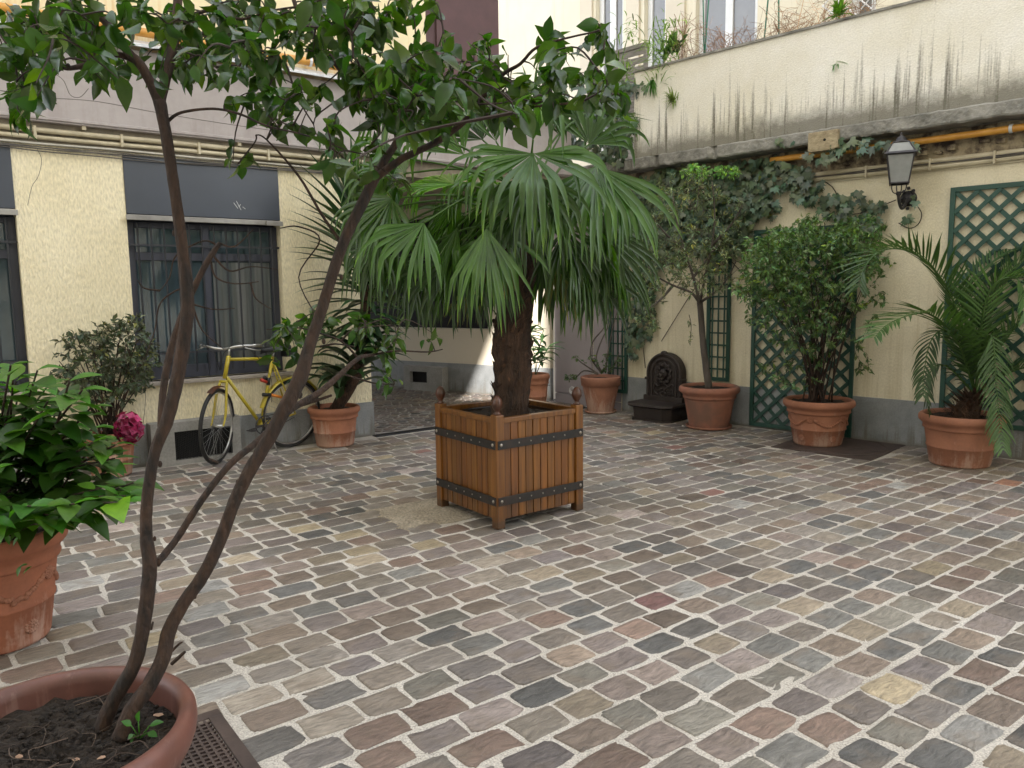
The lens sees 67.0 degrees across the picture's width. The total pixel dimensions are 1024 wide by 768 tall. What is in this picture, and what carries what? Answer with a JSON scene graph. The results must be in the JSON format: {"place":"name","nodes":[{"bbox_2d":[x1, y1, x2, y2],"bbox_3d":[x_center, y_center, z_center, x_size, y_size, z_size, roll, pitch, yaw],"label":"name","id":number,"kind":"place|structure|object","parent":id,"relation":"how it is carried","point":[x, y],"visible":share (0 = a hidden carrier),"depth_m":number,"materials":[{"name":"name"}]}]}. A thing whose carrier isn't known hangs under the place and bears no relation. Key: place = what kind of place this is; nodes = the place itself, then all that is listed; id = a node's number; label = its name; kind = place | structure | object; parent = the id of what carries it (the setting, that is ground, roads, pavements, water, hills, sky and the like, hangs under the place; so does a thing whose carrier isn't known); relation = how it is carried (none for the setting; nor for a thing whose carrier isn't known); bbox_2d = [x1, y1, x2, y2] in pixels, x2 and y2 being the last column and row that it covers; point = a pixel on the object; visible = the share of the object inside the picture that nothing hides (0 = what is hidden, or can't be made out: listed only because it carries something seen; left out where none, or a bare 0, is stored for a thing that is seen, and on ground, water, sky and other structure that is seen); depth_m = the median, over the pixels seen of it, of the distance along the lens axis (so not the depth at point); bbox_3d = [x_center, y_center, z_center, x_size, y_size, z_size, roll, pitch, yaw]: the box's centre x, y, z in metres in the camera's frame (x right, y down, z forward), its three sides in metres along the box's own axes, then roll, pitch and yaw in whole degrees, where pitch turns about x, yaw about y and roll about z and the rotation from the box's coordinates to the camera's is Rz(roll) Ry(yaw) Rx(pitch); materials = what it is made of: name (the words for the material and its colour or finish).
{"place":"outdoors","nodes":[
{"label":"outdoors","id":0,"kind":"place"},
{"bbox_2d":[372,385,570,433],"bbox_3d":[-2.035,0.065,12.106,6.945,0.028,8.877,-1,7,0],"label":"passage paving","id":1,"kind":"structure","parent":0,"point":[396,403],"depth_m":10.20,"materials":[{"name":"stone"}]},
{"bbox_2d":[404,365,448,391],"bbox_3d":[-1.304,-0.080,11.702,0.752,0.378,0.145,4,8,33],"label":"vent box","id":2,"kind":"object","parent":1,"relation":"on","point":[426,378],"visible":0.94,"depth_m":11.63,"materials":[{"name":"grey concrete"}]},
{"bbox_2d":[370,203,555,398],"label":"passage wall","id":3,"kind":"structure","parent":1,"relation":"on","point":[464,356],"depth_m":11.47,"materials":[{"name":"grey paint"}]},
{"bbox_2d":[529,372,549,401],"bbox_3d":[0.296,0.087,9.782,0.370,0.450,0.370,-3,7,-18],"label":"flower pot","id":4,"kind":"object","parent":1,"relation":"on","point":[539,385],"visible":0.52,"depth_m":9.64,"materials":[{"name":"ceramic"}]},
{"bbox_2d":[531,324,565,374],"bbox_3d":[0.373,-0.427,9.728,0.622,0.663,0.501,-1,7,0],"label":"oleander","id":5,"kind":"object","parent":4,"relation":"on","point":[540,352],"visible":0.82,"depth_m":9.74,"materials":[{"name":"green plant"}]},
{"bbox_2d":[0,406,1023,767],"bbox_3d":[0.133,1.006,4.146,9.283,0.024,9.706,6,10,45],"label":"courtyard paving","id":6,"kind":"structure","parent":0,"point":[786,749],"depth_m":3.67,"materials":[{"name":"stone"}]},
{"bbox_2d":[0,526,67,654],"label":"flower pot","id":7,"kind":"object","parent":6,"relation":"on","point":[26,604],"visible":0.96,"depth_m":3.26,"materials":[{"name":"ceramic"}]},
{"bbox_2d":[0,361,163,576],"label":"hydrangea","id":8,"kind":"object","parent":7,"relation":"in","point":[48,460],"visible":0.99,"depth_m":2.92,"materials":[{"name":"green plant"}]},
{"bbox_2d":[0,666,197,767],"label":"flower pot","id":9,"kind":"object","parent":6,"relation":"on","point":[47,721],"visible":0.9,"depth_m":1.79,"materials":[{"name":"red ceramic"}]},
{"bbox_2d":[121,711,162,741],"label":"weed","id":10,"kind":"object","parent":9,"relation":"on","point":[152,733],"visible":0.96,"depth_m":1.74,"materials":[{"name":"green plant"}]},
{"bbox_2d":[0,0,638,741],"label":"camellia tree","id":11,"kind":"object","parent":9,"relation":"in","point":[394,88],"visible":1,"depth_m":1.73,"materials":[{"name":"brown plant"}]},
{"bbox_2d":[84,431,135,476],"bbox_3d":[-3.353,0.575,6.461,0.440,0.370,0.440,6,9,42],"label":"flower pot","id":12,"kind":"object","parent":6,"relation":"on","point":[130,451],"visible":0.15,"depth_m":6.40,"materials":[{"name":"ceramic"}]},
{"bbox_2d":[49,311,163,434],"bbox_3d":[-3.235,-0.048,6.155,0.875,1.049,1.767,-4,8,-27],"label":"shrub","id":13,"kind":"object","parent":12,"relation":"in","point":[127,360],"visible":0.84,"depth_m":6.19,"materials":[{"name":"green plant"}]},
{"bbox_2d":[181,708,260,767],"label":"floor grate","id":14,"kind":"object","parent":6,"relation":"on","point":[208,748],"visible":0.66,"depth_m":2.56,"materials":[{"name":"metal"}]},
{"bbox_2d":[196,342,319,463],"bbox_3d":[-2.373,0.121,7.155,0.532,1.078,1.449,5,9,38],"label":"bicycle","id":15,"kind":"object","parent":6,"relation":"on","point":[267,395],"visible":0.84,"depth_m":7.04,"materials":[{"name":"yellow metal"}]},
{"bbox_2d":[0,0,571,482],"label":"house","id":16,"kind":"structure","parent":6,"relation":"on","point":[86,228],"depth_m":6.81,"materials":[{"name":"grey paint"}]},
{"bbox_2d":[0,145,38,395],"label":"window","id":17,"kind":"structure","parent":16,"relation":"in","point":[12,330],"depth_m":6.17,"materials":[{"name":"grey glass"}]},
{"bbox_2d":[122,155,293,386],"bbox_3d":[-2.779,-1.011,7.059,1.444,1.959,0.252,-6,9,-37],"label":"window","id":18,"kind":"structure","parent":16,"relation":"in","point":[216,208],"depth_m":7.07,"materials":[{"name":"grey glass"}]},
{"bbox_2d":[425,0,498,102],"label":"stair tower","id":19,"kind":"structure","parent":16,"relation":"on","point":[464,21],"depth_m":8.43,"materials":[{"name":"paint"}]},
{"bbox_2d":[307,403,359,447],"bbox_3d":[-1.750,0.406,7.631,0.510,0.385,0.510,1,7,16],"label":"flower pot","id":20,"kind":"object","parent":6,"relation":"on","point":[334,428],"visible":0.98,"depth_m":7.46,"materials":[{"name":"ceramic"}]},
{"bbox_2d":[284,124,426,408],"bbox_3d":[-1.341,-1.038,7.263,1.568,2.751,1.586,-1,7,0],"label":"yucca","id":21,"kind":"object","parent":20,"relation":"in","point":[344,387],"visible":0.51,"depth_m":7.20,"materials":[{"name":"green plant"}]},
{"bbox_2d":[365,498,473,531],"bbox_3d":[-0.612,0.875,5.249,0.597,0.008,0.627,-5,8,-34],"label":"cement patch","id":22,"kind":"object","parent":6,"relation":"on","point":[406,516],"visible":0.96,"depth_m":5.21,"materials":[{"name":"beige concrete"}]},
{"bbox_2d":[372,406,586,436],"bbox_3d":[-0.244,0.421,8.971,3.000,0.014,0.095,-6,9,-37],"label":"channel drain","id":23,"kind":"object","parent":6,"relation":"on","point":[404,432],"visible":0.26,"depth_m":8.28,"materials":[{"name":"paint"}]},
{"bbox_2d":[435,386,582,529],"bbox_3d":[-0.025,0.435,5.301,0.751,0.846,0.751,-6,9,-37],"label":"wooden planter","id":24,"kind":"object","parent":6,"relation":"on","point":[497,467],"visible":0.94,"depth_m":5.06,"materials":[{"name":"brown wood"}]},
{"bbox_2d":[328,65,682,416],"bbox_3d":[-0.101,-0.941,5.236,2.272,2.460,1.860,-1,7,0],"label":"fan palm","id":25,"kind":"object","parent":24,"relation":"in","point":[526,265],"visible":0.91,"depth_m":4.82,"materials":[{"name":"green plant"}]},
{"bbox_2d":[585,409,616,413],"bbox_3d":[1.084,0.328,9.470,0.392,0.028,0.392,-1,7,0],"label":"saucer","id":26,"kind":"object","parent":6,"relation":"on","point":[611,412],"visible":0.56,"depth_m":9.31,"materials":[{"name":"ceramic"}]},
{"bbox_2d":[580,374,620,411],"bbox_3d":[1.081,0.117,9.444,0.490,0.430,0.490,4,9,37],"label":"flower pot","id":27,"kind":"object","parent":26,"relation":"on","point":[600,392],"visible":1,"depth_m":9.29,"materials":[{"name":"ceramic"}]},
{"bbox_2d":[564,300,621,381],"bbox_3d":[1.005,-0.894,9.274,0.796,1.785,0.384,-1,7,0],"label":"vine","id":28,"kind":"object","parent":27,"relation":"in","point":[596,364],"visible":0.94,"depth_m":9.41,"materials":[{"name":"plant"}]},
{"bbox_2d":[628,351,686,422],"bbox_3d":[1.658,0.022,8.864,0.622,0.791,0.475,6,10,44],"label":"wall fountain","id":29,"kind":"object","parent":6,"relation":"on","point":[662,401],"depth_m":8.87,"materials":[{"name":"brown metal"}]},
{"bbox_2d":[685,422,731,430],"bbox_3d":[2.126,0.450,8.358,0.492,0.028,0.492,-1,7,0],"label":"saucer","id":30,"kind":"object","parent":6,"relation":"on","point":[708,429],"visible":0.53,"depth_m":8.16,"materials":[{"name":"ceramic"}]},
{"bbox_2d":[679,382,739,427],"bbox_3d":[2.123,0.234,8.332,0.640,0.440,0.640,3,8,29],"label":"flower pot","id":31,"kind":"object","parent":30,"relation":"on","point":[709,408],"visible":0.98,"depth_m":8.13,"materials":[{"name":"ceramic"}]},
{"bbox_2d":[632,163,751,388],"bbox_3d":[1.904,-1.130,8.041,1.405,2.475,1.700,-1,7,0],"label":"olive tree","id":32,"kind":"object","parent":31,"relation":"in","point":[679,266],"visible":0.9,"depth_m":7.97,"materials":[{"name":"green plant"}]},
{"bbox_2d":[580,0,1023,460],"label":"garden wall","id":33,"kind":"structure","parent":6,"relation":"on","point":[927,74],"depth_m":7.24,"materials":[{"name":"grey paint"}]},
{"bbox_2d":[554,208,621,410],"bbox_3d":[1.064,-1.026,9.938,1.100,2.620,0.360,6,10,44],"label":"utility door","id":34,"kind":"structure","parent":33,"relation":"attached to","point":[574,345],"depth_m":10.01,"materials":[{"name":"paint"}]},
{"bbox_2d":[554,209,592,405],"bbox_3d":[0.915,-1.043,10.099,0.660,2.620,0.340,6,10,44],"label":"door panel","id":35,"kind":"structure","parent":34,"relation":"in","point":[574,346],"depth_m":10.10,"materials":[{"name":"paint"}]},
{"bbox_2d":[608,292,627,393],"bbox_3d":[1.296,-0.873,9.456,0.289,1.973,0.022,6,10,44],"label":"trellis","id":36,"kind":"object","parent":33,"relation":"attached to","point":[611,361],"visible":0.25,"depth_m":9.49,"materials":[{"name":"green paint"}]},
{"bbox_2d":[664,87,678,109],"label":"wall weed","id":37,"kind":"object","parent":33,"relation":"attached to","point":[671,98],"depth_m":8.38,"materials":[{"name":"green plant"}]},
{"bbox_2d":[657,30,687,59],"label":"terrace plant","id":38,"kind":"object","parent":33,"relation":"on","point":[671,43],"visible":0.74,"depth_m":8.63,"materials":[{"name":"green plant"}]},
{"bbox_2d":[655,11,723,61],"bbox_3d":[2.038,-3.798,8.705,0.748,0.908,0.928,-1,7,0],"label":"dry plant","id":39,"kind":"object","parent":33,"relation":"on","point":[682,50],"visible":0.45,"depth_m":8.62,"materials":[{"name":"brown plant"}]},
{"bbox_2d":[702,0,704,52],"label":"plant stake","id":40,"kind":"object","parent":39,"relation":"attached to","point":[703,26],"visible":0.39,"depth_m":8.65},
{"bbox_2d":[704,0,708,52],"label":"plant stake","id":41,"kind":"object","parent":39,"relation":"attached to","point":[706,24],"visible":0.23,"depth_m":8.62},
{"bbox_2d":[706,222,731,381],"bbox_3d":[2.268,-0.891,8.483,0.289,1.727,0.022,6,10,44],"label":"trellis","id":42,"kind":"object","parent":33,"relation":"attached to","point":[727,345],"visible":0.52,"depth_m":8.50,"materials":[{"name":"green paint"}]},
{"bbox_2d":[689,17,778,54],"bbox_3d":[2.424,-3.504,8.344,1.028,0.874,0.942,4,9,36],"label":"dry plant","id":43,"kind":"object","parent":33,"relation":"on","point":[725,41],"visible":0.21,"depth_m":8.20,"materials":[{"name":"brown plant"}]},
{"bbox_2d":[764,0,768,37],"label":"plant stake","id":44,"kind":"object","parent":43,"relation":"attached to","point":[766,18],"visible":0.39,"depth_m":8.14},
{"bbox_2d":[571,80,921,367],"bbox_3d":[2.162,-1.754,8.288,4.135,3.320,0.378,6,10,44],"label":"ivy","id":45,"kind":"object","parent":33,"relation":"attached to","point":[760,204],"visible":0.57,"depth_m":8.11,"materials":[{"name":"green plant"}]},
{"bbox_2d":[498,0,1013,174],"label":"terrace house","id":46,"kind":"structure","parent":33,"relation":"on","point":[518,20],"depth_m":12.38,"materials":[{"name":"white paint"}]},
{"bbox_2d":[600,0,622,159],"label":"window","id":47,"kind":"structure","parent":46,"relation":"in","point":[606,6],"depth_m":12.84,"materials":[{"name":"white paint"}]},
{"bbox_2d":[609,42,647,159],"bbox_3d":[1.577,-3.394,9.584,0.547,1.395,0.512,6,10,44],"label":"planter box","id":48,"kind":"object","parent":46,"relation":"on","point":[630,51],"visible":0.2,"depth_m":9.32,"materials":[{"name":"grey wood"}]},
{"bbox_2d":[607,3,690,98],"bbox_3d":[1.512,-3.778,8.885,0.734,1.204,1.337,-5,8,-34],"label":"bamboo","id":49,"kind":"object","parent":48,"relation":"in","point":[652,85],"visible":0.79,"depth_m":8.58,"materials":[{"name":"green plant"}]},
{"bbox_2d":[648,0,665,66],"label":"window","id":50,"kind":"structure","parent":46,"relation":"in","point":[654,6],"depth_m":12.30,"materials":[{"name":"grey glass"}]},
{"bbox_2d":[699,0,757,53],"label":"window","id":51,"kind":"structure","parent":46,"relation":"in","point":[730,14],"depth_m":11.41,"materials":[{"name":"grey glass"}]},
{"bbox_2d":[822,0,872,22],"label":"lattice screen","id":52,"kind":"object","parent":46,"relation":"attached to","point":[862,1],"visible":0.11,"depth_m":10.04,"materials":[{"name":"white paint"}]},
{"bbox_2d":[852,0,875,13],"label":"window","id":53,"kind":"structure","parent":46,"relation":"in","point":[869,2],"depth_m":10.10,"materials":[{"name":"white paint"}]},
{"bbox_2d":[755,0,828,39],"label":"dry plant","id":54,"kind":"object","parent":33,"relation":"on","point":[784,25],"visible":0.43,"depth_m":7.87,"materials":[{"name":"brown plant"}]},
{"bbox_2d":[778,0,779,33],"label":"plant stake","id":55,"kind":"object","parent":54,"relation":"attached to","point":[779,16],"visible":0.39,"depth_m":8.05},
{"bbox_2d":[749,224,856,437],"bbox_3d":[2.937,-0.542,7.861,1.081,2.072,0.022,6,10,44],"label":"trellis","id":56,"kind":"object","parent":33,"relation":"attached to","point":[754,374],"visible":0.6,"depth_m":8.03,"materials":[{"name":"green paint"}]},
{"bbox_2d":[823,0,852,20],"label":"succulent","id":57,"kind":"object","parent":33,"relation":"on","point":[838,10],"visible":0.97,"depth_m":7.34,"materials":[{"name":"green plant"}]},
{"bbox_2d":[796,0,889,23],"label":"dry plant","id":58,"kind":"object","parent":33,"relation":"on","point":[852,10],"visible":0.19,"depth_m":7.49,"materials":[{"name":"brown plant"}]},
{"bbox_2d":[883,132,918,209],"bbox_3d":[3.455,-1.887,6.883,0.283,0.658,0.472,3,8,28],"label":"wall lantern","id":59,"kind":"object","parent":33,"relation":"attached to","point":[900,153],"depth_m":6.73,"materials":[{"name":"white glass"}]},
{"bbox_2d":[939,181,1023,430],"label":"trellis","id":60,"kind":"object","parent":33,"relation":"attached to","point":[952,231],"visible":0.49,"depth_m":6.63,"materials":[{"name":"green paint"}]},
{"bbox_2d":[771,438,905,460],"bbox_3d":[3.080,0.583,7.290,0.910,0.014,0.910,6,10,44],"label":"tree grate","id":61,"kind":"object","parent":6,"relation":"on","point":[853,448],"visible":0.81,"depth_m":7.14,"materials":[{"name":"metal"}]},
{"bbox_2d":[783,394,855,446],"bbox_3d":[2.930,0.352,7.401,0.650,0.430,0.650,-2,7,-9],"label":"flower pot","id":62,"kind":"object","parent":61,"relation":"on","point":[821,424],"visible":1,"depth_m":7.20,"materials":[{"name":"ceramic"}]},
{"bbox_2d":[728,212,896,402],"bbox_3d":[2.785,-0.692,7.123,1.511,1.819,1.924,2,7,20],"label":"nandina","id":63,"kind":"object","parent":62,"relation":"in","point":[772,269],"visible":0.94,"depth_m":7.05,"materials":[{"name":"green plant"}]},
{"bbox_2d":[918,408,1006,468],"bbox_3d":[3.763,0.455,6.487,0.650,0.425,0.650,1,7,16],"label":"flower pot","id":64,"kind":"object","parent":6,"relation":"on","point":[951,442],"visible":0.73,"depth_m":6.29,"materials":[{"name":"ceramic"}]},
{"bbox_2d":[834,225,1023,457],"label":"date palm","id":65,"kind":"object","parent":64,"relation":"in","point":[977,351],"visible":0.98,"depth_m":6.18,"materials":[{"name":"green plant"}]}
]}

